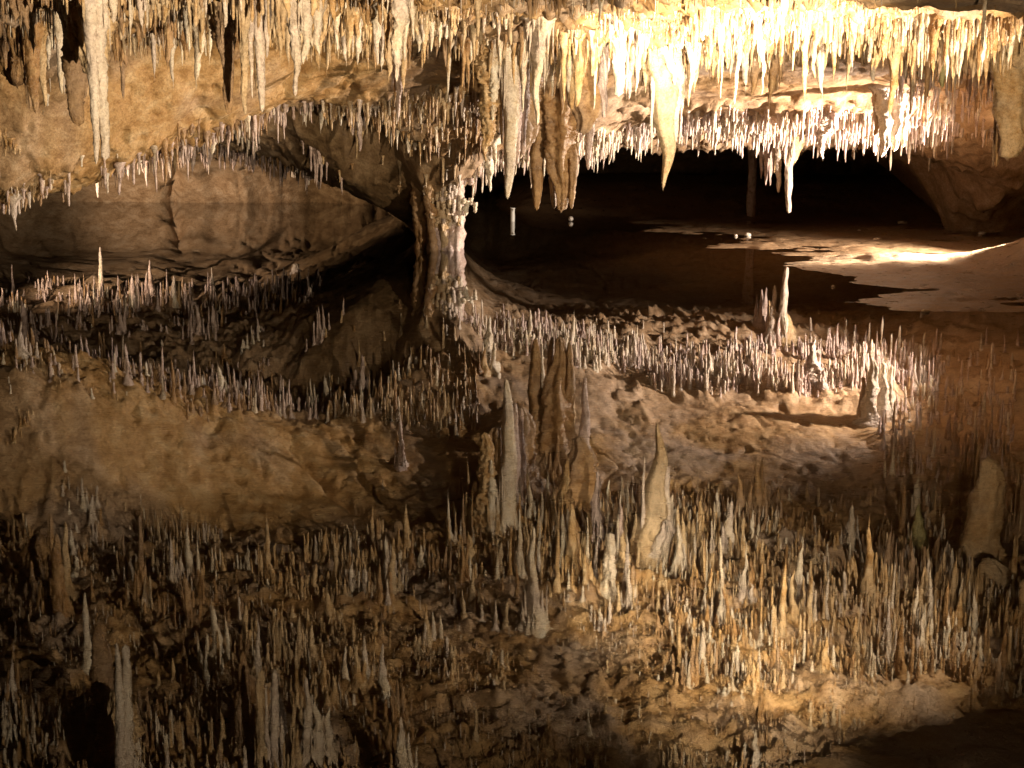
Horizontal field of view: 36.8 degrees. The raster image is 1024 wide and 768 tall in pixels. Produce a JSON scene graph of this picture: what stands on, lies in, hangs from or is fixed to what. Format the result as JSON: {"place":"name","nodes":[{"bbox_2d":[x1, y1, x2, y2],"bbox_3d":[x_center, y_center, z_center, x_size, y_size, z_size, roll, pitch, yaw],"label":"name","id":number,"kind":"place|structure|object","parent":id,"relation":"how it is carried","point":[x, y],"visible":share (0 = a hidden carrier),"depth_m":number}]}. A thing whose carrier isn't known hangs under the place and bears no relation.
{"place":"outdoors","nodes":[
{"label":"outdoors","id":0,"kind":"place"},
{"bbox_2d":[0,191,1019,285],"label":"pool water","id":1,"kind":"structure","parent":0,"point":[58,242],"depth_m":19.07},
{"bbox_2d":[0,173,1023,767],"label":"cave floor","id":2,"kind":"structure","parent":0,"point":[420,523],"depth_m":8.15},
{"bbox_2d":[409,178,477,250],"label":"limestone column","id":3,"kind":"structure","parent":2,"relation":"on","point":[438,219],"depth_m":18.63},
{"bbox_2d":[746,148,756,216],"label":"thin column","id":4,"kind":"structure","parent":2,"relation":"on","point":[751,193],"depth_m":24.25},
{"bbox_2d":[0,0,1023,234],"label":"cave ceiling","id":5,"kind":"structure","parent":0,"point":[966,186],"depth_m":17.60},
{"bbox_2d":[1,26,9,68],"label":"stalactite","id":6,"kind":"object","parent":5,"relation":"hanging from","point":[4,46],"visible":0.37,"depth_m":12.09},
{"bbox_2d":[7,25,15,60],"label":"stalactite","id":7,"kind":"object","parent":5,"relation":"hanging from","point":[11,42],"visible":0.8,"depth_m":11.81},
{"bbox_2d":[8,0,18,25],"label":"stalactite","id":8,"kind":"object","parent":5,"relation":"hanging from","point":[12,4],"visible":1,"depth_m":8.49},
{"bbox_2d":[0,38,31,108],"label":"stalactite","id":9,"kind":"object","parent":5,"relation":"hanging from","point":[11,73],"visible":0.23,"depth_m":12.48},
{"bbox_2d":[22,0,29,36],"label":"stalactite","id":10,"kind":"object","parent":5,"relation":"hanging from","point":[25,14],"visible":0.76,"depth_m":8.70},
{"bbox_2d":[22,2,35,54],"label":"stalactite","id":11,"kind":"object","parent":5,"relation":"hanging from","point":[31,37],"visible":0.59,"depth_m":9.52},
{"bbox_2d":[16,21,46,113],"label":"stalactite","id":12,"kind":"object","parent":5,"relation":"hanging from","point":[30,65],"visible":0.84,"depth_m":11.81},
{"bbox_2d":[39,23,49,106],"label":"stalactite","id":13,"kind":"object","parent":5,"relation":"hanging from","point":[43,64],"visible":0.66,"depth_m":12.30},
{"bbox_2d":[51,9,63,93],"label":"stalactite","id":14,"kind":"object","parent":5,"relation":"hanging from","point":[58,35],"visible":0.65,"depth_m":10.74},
{"bbox_2d":[53,6,87,125],"bbox_3d":[-2.716,-2.065,9.555,0.372,0.923,0.285,5,11,22],"label":"stalactite","id":15,"kind":"object","parent":5,"relation":"hanging from","point":[76,79],"visible":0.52,"depth_m":9.55},
{"bbox_2d":[57,0,118,73],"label":"stalactite","id":16,"kind":"object","parent":5,"relation":"hanging from","point":[74,36],"visible":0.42,"depth_m":9.07},
{"bbox_2d":[81,0,117,163],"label":"stalactite","id":17,"kind":"object","parent":5,"relation":"hanging from","point":[96,25],"visible":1,"depth_m":8.66},
{"bbox_2d":[119,54,124,98],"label":"stalactite","id":18,"kind":"object","parent":5,"relation":"hanging from","point":[122,69],"visible":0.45,"depth_m":12.80},
{"bbox_2d":[136,0,142,31],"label":"stalactite","id":19,"kind":"object","parent":5,"relation":"hanging from","point":[139,3],"visible":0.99,"depth_m":8.79},
{"bbox_2d":[150,35,155,78],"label":"stalactite","id":20,"kind":"object","parent":5,"relation":"hanging from","point":[153,54],"visible":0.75,"depth_m":12.73},
{"bbox_2d":[162,138,168,190],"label":"stalactite","id":21,"kind":"object","parent":5,"relation":"hanging from","point":[165,145],"visible":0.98,"depth_m":15.85},
{"bbox_2d":[158,18,173,68],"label":"stalactite","id":22,"kind":"object","parent":5,"relation":"hanging from","point":[168,53],"visible":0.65,"depth_m":11.88},
{"bbox_2d":[170,38,176,86],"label":"stalactite","id":23,"kind":"object","parent":5,"relation":"hanging from","point":[172,63],"visible":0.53,"depth_m":12.98},
{"bbox_2d":[179,33,187,60],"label":"stalactite","id":24,"kind":"object","parent":5,"relation":"hanging from","point":[183,41],"visible":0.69,"depth_m":12.20},
{"bbox_2d":[181,7,187,42],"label":"stalactite","id":25,"kind":"object","parent":5,"relation":"hanging from","point":[184,13],"visible":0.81,"depth_m":10.55},
{"bbox_2d":[192,23,205,80],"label":"stalactite","id":26,"kind":"object","parent":5,"relation":"hanging from","point":[197,60],"visible":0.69,"depth_m":10.76},
{"bbox_2d":[200,4,204,45],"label":"stalactite","id":27,"kind":"object","parent":5,"relation":"hanging from","point":[202,21],"visible":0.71,"depth_m":9.29},
{"bbox_2d":[213,1,236,114],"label":"stalactite","id":28,"kind":"object","parent":5,"relation":"hanging from","point":[226,38],"visible":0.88,"depth_m":9.19},
{"bbox_2d":[205,0,271,67],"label":"stalactite","id":29,"kind":"object","parent":5,"relation":"hanging from","point":[214,35],"visible":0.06,"depth_m":9.62},
{"bbox_2d":[235,0,253,114],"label":"stalactite","id":30,"kind":"object","parent":5,"relation":"hanging from","point":[245,29],"visible":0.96,"depth_m":8.90},
{"bbox_2d":[253,0,269,111],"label":"stalactite","id":31,"kind":"object","parent":5,"relation":"hanging from","point":[261,37],"visible":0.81,"depth_m":8.97},
{"bbox_2d":[280,0,286,47],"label":"stalactite","id":32,"kind":"object","parent":5,"relation":"hanging from","point":[283,13],"visible":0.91,"depth_m":8.99},
{"bbox_2d":[285,19,290,61],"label":"stalactite","id":33,"kind":"object","parent":5,"relation":"hanging from","point":[287,41],"visible":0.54,"depth_m":10.91},
{"bbox_2d":[274,0,327,95],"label":"stalactite","id":34,"kind":"object","parent":5,"relation":"hanging from","point":[300,17],"visible":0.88,"depth_m":9.10},
{"bbox_2d":[325,36,332,71],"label":"stalactite","id":35,"kind":"object","parent":5,"relation":"hanging from","point":[328,50],"visible":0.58,"depth_m":12.91},
{"bbox_2d":[328,0,335,27],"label":"stalactite","id":36,"kind":"object","parent":5,"relation":"hanging from","point":[332,4],"visible":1,"depth_m":8.70},
{"bbox_2d":[332,4,360,57],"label":"stalactite","id":37,"kind":"object","parent":5,"relation":"hanging from","point":[354,18],"visible":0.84,"depth_m":10.33},
{"bbox_2d":[346,115,365,150],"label":"stalactite","id":38,"kind":"object","parent":5,"relation":"hanging from","point":[359,129],"visible":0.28,"depth_m":17.91},
{"bbox_2d":[354,2,383,64],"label":"stalactite","id":39,"kind":"object","parent":5,"relation":"hanging from","point":[377,29],"visible":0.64,"depth_m":10.25},
{"bbox_2d":[380,31,392,81],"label":"stalactite","id":40,"kind":"object","parent":5,"relation":"hanging from","point":[388,60],"visible":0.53,"depth_m":12.45},
{"bbox_2d":[390,64,402,120],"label":"stalactite","id":41,"kind":"object","parent":5,"relation":"hanging from","point":[397,88],"visible":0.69,"depth_m":16.09},
{"bbox_2d":[380,0,414,81],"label":"stalactite","id":42,"kind":"object","parent":5,"relation":"hanging from","point":[400,10],"visible":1,"depth_m":8.64},
{"bbox_2d":[400,45,407,97],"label":"stalactite","id":43,"kind":"object","parent":5,"relation":"hanging from","point":[403,68],"visible":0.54,"depth_m":13.47},
{"bbox_2d":[418,14,441,63],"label":"stalactite","id":44,"kind":"object","parent":5,"relation":"hanging from","point":[431,32],"visible":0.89,"depth_m":11.24},
{"bbox_2d":[459,35,465,86],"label":"stalactite","id":45,"kind":"object","parent":5,"relation":"hanging from","point":[463,55],"visible":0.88,"depth_m":12.54},
{"bbox_2d":[465,39,470,91],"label":"stalactite","id":46,"kind":"object","parent":5,"relation":"hanging from","point":[467,45],"visible":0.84,"depth_m":12.60},
{"bbox_2d":[440,40,504,135],"bbox_3d":[-0.147,-2.942,15.101,1.178,1.007,0.815,0,10,0],"label":"stalactite","id":47,"kind":"object","parent":5,"relation":"hanging from","point":[497,122],"visible":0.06,"depth_m":15.12},
{"bbox_2d":[465,39,502,148],"bbox_3d":[-0.247,-2.808,14.364,0.479,1.213,0.531,10,14,41],"label":"stalactite","id":48,"kind":"object","parent":5,"relation":"hanging from","point":[488,104],"visible":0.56,"depth_m":14.24},
{"bbox_2d":[481,133,500,190],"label":"stalactite","id":49,"kind":"object","parent":5,"relation":"hanging from","point":[489,154],"visible":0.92,"depth_m":18.04},
{"bbox_2d":[498,46,519,199],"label":"stalactite","id":50,"kind":"object","parent":5,"relation":"hanging from","point":[509,96],"visible":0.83,"depth_m":14.55},
{"bbox_2d":[0,0,1023,230],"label":"soda straws","id":51,"kind":"object","parent":5,"relation":"hanging from","point":[930,117],"visible":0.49,"depth_m":15.58},
{"bbox_2d":[510,43,516,83],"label":"stalactite","id":52,"kind":"object","parent":5,"relation":"hanging from","point":[513,50],"visible":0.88,"depth_m":12.64},
{"bbox_2d":[517,24,523,73],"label":"stalactite","id":53,"kind":"object","parent":5,"relation":"hanging from","point":[520,33],"visible":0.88,"depth_m":12.21},
{"bbox_2d":[516,39,528,112],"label":"stalactite","id":54,"kind":"object","parent":5,"relation":"hanging from","point":[523,76],"visible":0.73,"depth_m":12.72},
{"bbox_2d":[516,58,529,164],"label":"stalactite","id":55,"kind":"object","parent":5,"relation":"hanging from","point":[521,139],"visible":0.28,"depth_m":15.02},
{"bbox_2d":[529,83,544,209],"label":"stalactite","id":56,"kind":"object","parent":5,"relation":"hanging from","point":[536,154],"visible":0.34,"depth_m":15.97},
{"bbox_2d":[520,16,556,125],"bbox_3d":[0.192,-2.503,11.888,0.464,1.004,0.444,0,10,0],"label":"stalactite","id":57,"kind":"object","parent":5,"relation":"hanging from","point":[537,33],"visible":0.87,"depth_m":11.84},
{"bbox_2d":[526,60,556,149],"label":"stalactite","id":58,"kind":"object","parent":5,"relation":"hanging from","point":[532,128],"visible":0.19,"depth_m":15.32},
{"bbox_2d":[549,176,556,207],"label":"stalactite","id":59,"kind":"object","parent":5,"relation":"hanging from","point":[553,197],"visible":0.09,"depth_m":16.21},
{"bbox_2d":[556,46,560,86],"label":"stalactite","id":60,"kind":"object","parent":5,"relation":"hanging from","point":[558,69],"visible":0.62,"depth_m":14.27},
{"bbox_2d":[559,32,568,101],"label":"stalactite","id":61,"kind":"object","parent":5,"relation":"hanging from","point":[563,39],"visible":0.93,"depth_m":12.36},
{"bbox_2d":[568,112,579,209],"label":"stalactite","id":62,"kind":"object","parent":5,"relation":"hanging from","point":[574,160],"visible":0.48,"depth_m":15.94},
{"bbox_2d":[541,66,610,212],"bbox_3d":[0.553,-2.641,15.976,0.972,1.744,1.182,0,10,0],"label":"stalactite","id":63,"kind":"object","parent":5,"relation":"hanging from","point":[560,137],"visible":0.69,"depth_m":15.79},
{"bbox_2d":[566,39,586,107],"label":"stalactite","id":64,"kind":"object","parent":5,"relation":"hanging from","point":[579,76],"visible":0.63,"depth_m":13.12},
{"bbox_2d":[554,51,601,135],"bbox_3d":[0.725,-2.882,14.713,0.874,1.017,0.868,-9,14,-42],"label":"stalactite","id":65,"kind":"object","parent":5,"relation":"hanging from","point":[585,113],"visible":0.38,"depth_m":14.70},
{"bbox_2d":[585,124,594,168],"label":"stalactite","id":66,"kind":"object","parent":5,"relation":"hanging from","point":[589,142],"visible":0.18,"depth_m":15.94},
{"bbox_2d":[594,39,607,107],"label":"stalactite","id":67,"kind":"object","parent":5,"relation":"hanging from","point":[598,57],"visible":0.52,"depth_m":12.61},
{"bbox_2d":[597,44,611,118],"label":"stalactite","id":68,"kind":"object","parent":5,"relation":"hanging from","point":[602,82],"visible":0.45,"depth_m":13.89},
{"bbox_2d":[602,42,606,78],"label":"stalactite","id":69,"kind":"object","parent":5,"relation":"hanging from","point":[604,53],"visible":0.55,"depth_m":12.79},
{"bbox_2d":[608,14,613,43],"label":"stalactite","id":70,"kind":"object","parent":5,"relation":"hanging from","point":[610,24],"visible":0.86,"depth_m":11.70},
{"bbox_2d":[608,29,627,96],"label":"stalactite","id":71,"kind":"object","parent":5,"relation":"hanging from","point":[617,56],"visible":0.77,"depth_m":12.47},
{"bbox_2d":[625,43,628,99],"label":"stalactite","id":72,"kind":"object","parent":5,"relation":"hanging from","point":[627,69],"visible":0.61,"depth_m":13.16},
{"bbox_2d":[625,56,632,98],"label":"stalactite","id":73,"kind":"object","parent":5,"relation":"hanging from","point":[629,89],"visible":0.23,"depth_m":13.32},
{"bbox_2d":[634,31,638,89],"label":"stalactite","id":74,"kind":"object","parent":5,"relation":"hanging from","point":[636,66],"visible":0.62,"depth_m":12.57},
{"bbox_2d":[629,122,649,159],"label":"stalactite","id":75,"kind":"object","parent":5,"relation":"hanging from","point":[639,139],"visible":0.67,"depth_m":19.17},
{"bbox_2d":[632,28,648,68],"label":"stalactite","id":76,"kind":"object","parent":5,"relation":"hanging from","point":[640,39],"visible":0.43,"depth_m":12.10},
{"bbox_2d":[629,42,701,187],"bbox_3d":[1.330,-2.471,13.347,0.914,1.602,0.890,0,10,0],"label":"stalactite","id":77,"kind":"object","parent":5,"relation":"hanging from","point":[666,95],"visible":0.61,"depth_m":13.33},
{"bbox_2d":[660,44,686,88],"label":"stalactite","id":78,"kind":"object","parent":5,"relation":"hanging from","point":[676,69],"visible":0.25,"depth_m":13.15},
{"bbox_2d":[684,41,701,92],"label":"stalactite","id":79,"kind":"object","parent":5,"relation":"hanging from","point":[693,63],"visible":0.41,"depth_m":12.89},
{"bbox_2d":[707,7,714,61],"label":"stalactite","id":80,"kind":"object","parent":5,"relation":"hanging from","point":[710,41],"visible":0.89,"depth_m":10.56},
{"bbox_2d":[697,117,733,156],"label":"stalactite","id":81,"kind":"object","parent":5,"relation":"hanging from","point":[716,134],"visible":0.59,"depth_m":18.77},
{"bbox_2d":[713,6,719,45],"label":"stalactite","id":82,"kind":"object","parent":5,"relation":"hanging from","point":[717,17],"visible":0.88,"depth_m":10.53},
{"bbox_2d":[717,23,726,53],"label":"stalactite","id":83,"kind":"object","parent":5,"relation":"hanging from","point":[721,36],"visible":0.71,"depth_m":10.81},
{"bbox_2d":[720,34,741,103],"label":"stalactite","id":84,"kind":"object","parent":5,"relation":"hanging from","point":[725,51],"visible":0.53,"depth_m":12.20},
{"bbox_2d":[741,40,751,92],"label":"stalactite","id":85,"kind":"object","parent":5,"relation":"hanging from","point":[745,65],"visible":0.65,"depth_m":13.99},
{"bbox_2d":[749,56,758,95],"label":"stalactite","id":86,"kind":"object","parent":5,"relation":"hanging from","point":[754,77],"visible":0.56,"depth_m":14.61},
{"bbox_2d":[755,18,764,47],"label":"stalactite","id":87,"kind":"object","parent":5,"relation":"hanging from","point":[762,21],"visible":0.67,"depth_m":10.67},
{"bbox_2d":[757,29,773,94],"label":"stalactite","id":88,"kind":"object","parent":5,"relation":"hanging from","point":[762,45],"visible":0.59,"depth_m":12.34},
{"bbox_2d":[759,144,774,184],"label":"stalactite","id":89,"kind":"object","parent":5,"relation":"hanging from","point":[765,157],"visible":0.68,"depth_m":20.69},
{"bbox_2d":[767,52,779,107],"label":"stalactite","id":90,"kind":"object","parent":5,"relation":"hanging from","point":[774,70],"visible":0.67,"depth_m":14.85},
{"bbox_2d":[773,8,779,45],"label":"stalactite","id":91,"kind":"object","parent":5,"relation":"hanging from","point":[777,32],"visible":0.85,"depth_m":10.34},
{"bbox_2d":[771,140,782,192],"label":"stalactite","id":92,"kind":"object","parent":5,"relation":"hanging from","point":[777,158],"visible":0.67,"depth_m":20.42},
{"bbox_2d":[779,0,789,38],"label":"stalactite","id":93,"kind":"object","parent":5,"relation":"hanging from","point":[786,5],"visible":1,"depth_m":9.11},
{"bbox_2d":[784,132,805,212],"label":"stalactite","id":94,"kind":"object","parent":5,"relation":"hanging from","point":[792,157],"visible":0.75,"depth_m":20.32},
{"bbox_2d":[801,19,812,103],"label":"stalactite","id":95,"kind":"object","parent":5,"relation":"hanging from","point":[805,45],"visible":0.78,"depth_m":11.60},
{"bbox_2d":[809,21,829,77],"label":"stalactite","id":96,"kind":"object","parent":5,"relation":"hanging from","point":[817,35],"visible":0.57,"depth_m":11.89},
{"bbox_2d":[816,36,829,97],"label":"stalactite","id":97,"kind":"object","parent":5,"relation":"hanging from","point":[820,61],"visible":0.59,"depth_m":12.23},
{"bbox_2d":[815,115,832,158],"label":"stalactite","id":98,"kind":"object","parent":5,"relation":"hanging from","point":[825,129],"visible":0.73,"depth_m":18.81},
{"bbox_2d":[831,25,838,79],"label":"stalactite","id":99,"kind":"object","parent":5,"relation":"hanging from","point":[833,51],"visible":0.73,"depth_m":11.85},
{"bbox_2d":[844,15,864,45],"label":"stalactite","id":100,"kind":"object","parent":5,"relation":"hanging from","point":[853,28],"visible":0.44,"depth_m":10.93},
{"bbox_2d":[880,23,889,60],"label":"stalactite","id":101,"kind":"object","parent":5,"relation":"hanging from","point":[883,44],"visible":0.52,"depth_m":11.09},
{"bbox_2d":[868,84,913,157],"bbox_3d":[4.408,-3.099,17.901,0.578,0.930,0.409,0,10,0],"label":"stalactite","id":102,"kind":"object","parent":5,"relation":"hanging from","point":[893,133],"visible":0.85,"depth_m":17.87},
{"bbox_2d":[887,32,901,122],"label":"stalactite","id":103,"kind":"object","parent":5,"relation":"hanging from","point":[894,70],"visible":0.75,"depth_m":12.25},
{"bbox_2d":[911,39,916,74],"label":"stalactite","id":104,"kind":"object","parent":5,"relation":"hanging from","point":[914,49],"visible":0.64,"depth_m":12.20},
{"bbox_2d":[908,16,926,63],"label":"stalactite","id":105,"kind":"object","parent":5,"relation":"hanging from","point":[920,45],"visible":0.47,"depth_m":11.34},
{"bbox_2d":[917,13,924,50],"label":"stalactite","id":106,"kind":"object","parent":5,"relation":"hanging from","point":[920,31],"visible":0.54,"depth_m":11.13},
{"bbox_2d":[924,13,929,52],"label":"stalactite","id":107,"kind":"object","parent":5,"relation":"hanging from","point":[926,31],"visible":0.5,"depth_m":10.93},
{"bbox_2d":[928,13,943,82],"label":"stalactite","id":108,"kind":"object","parent":5,"relation":"hanging from","point":[933,34],"visible":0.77,"depth_m":10.72},
{"bbox_2d":[924,54,949,102],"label":"stalactite","id":109,"kind":"object","parent":5,"relation":"hanging from","point":[942,76],"visible":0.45,"depth_m":14.06},
{"bbox_2d":[942,19,949,67],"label":"stalactite","id":110,"kind":"object","parent":5,"relation":"hanging from","point":[947,34],"visible":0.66,"depth_m":10.69},
{"bbox_2d":[948,48,956,79],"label":"stalactite","id":111,"kind":"object","parent":5,"relation":"hanging from","point":[953,62],"visible":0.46,"depth_m":12.07},
{"bbox_2d":[958,40,966,87],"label":"stalactite","id":112,"kind":"object","parent":5,"relation":"hanging from","point":[961,56],"visible":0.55,"depth_m":11.97},
{"bbox_2d":[983,49,989,85],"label":"stalactite","id":113,"kind":"object","parent":5,"relation":"hanging from","point":[986,65],"visible":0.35,"depth_m":12.24},
{"bbox_2d":[989,55,1023,166],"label":"stalactite","id":114,"kind":"object","parent":5,"relation":"hanging from","point":[1008,106],"visible":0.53,"depth_m":13.25},
{"bbox_2d":[1006,35,1023,71],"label":"stalactite","id":115,"kind":"object","parent":5,"relation":"hanging from","point":[1017,63],"visible":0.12,"depth_m":12.54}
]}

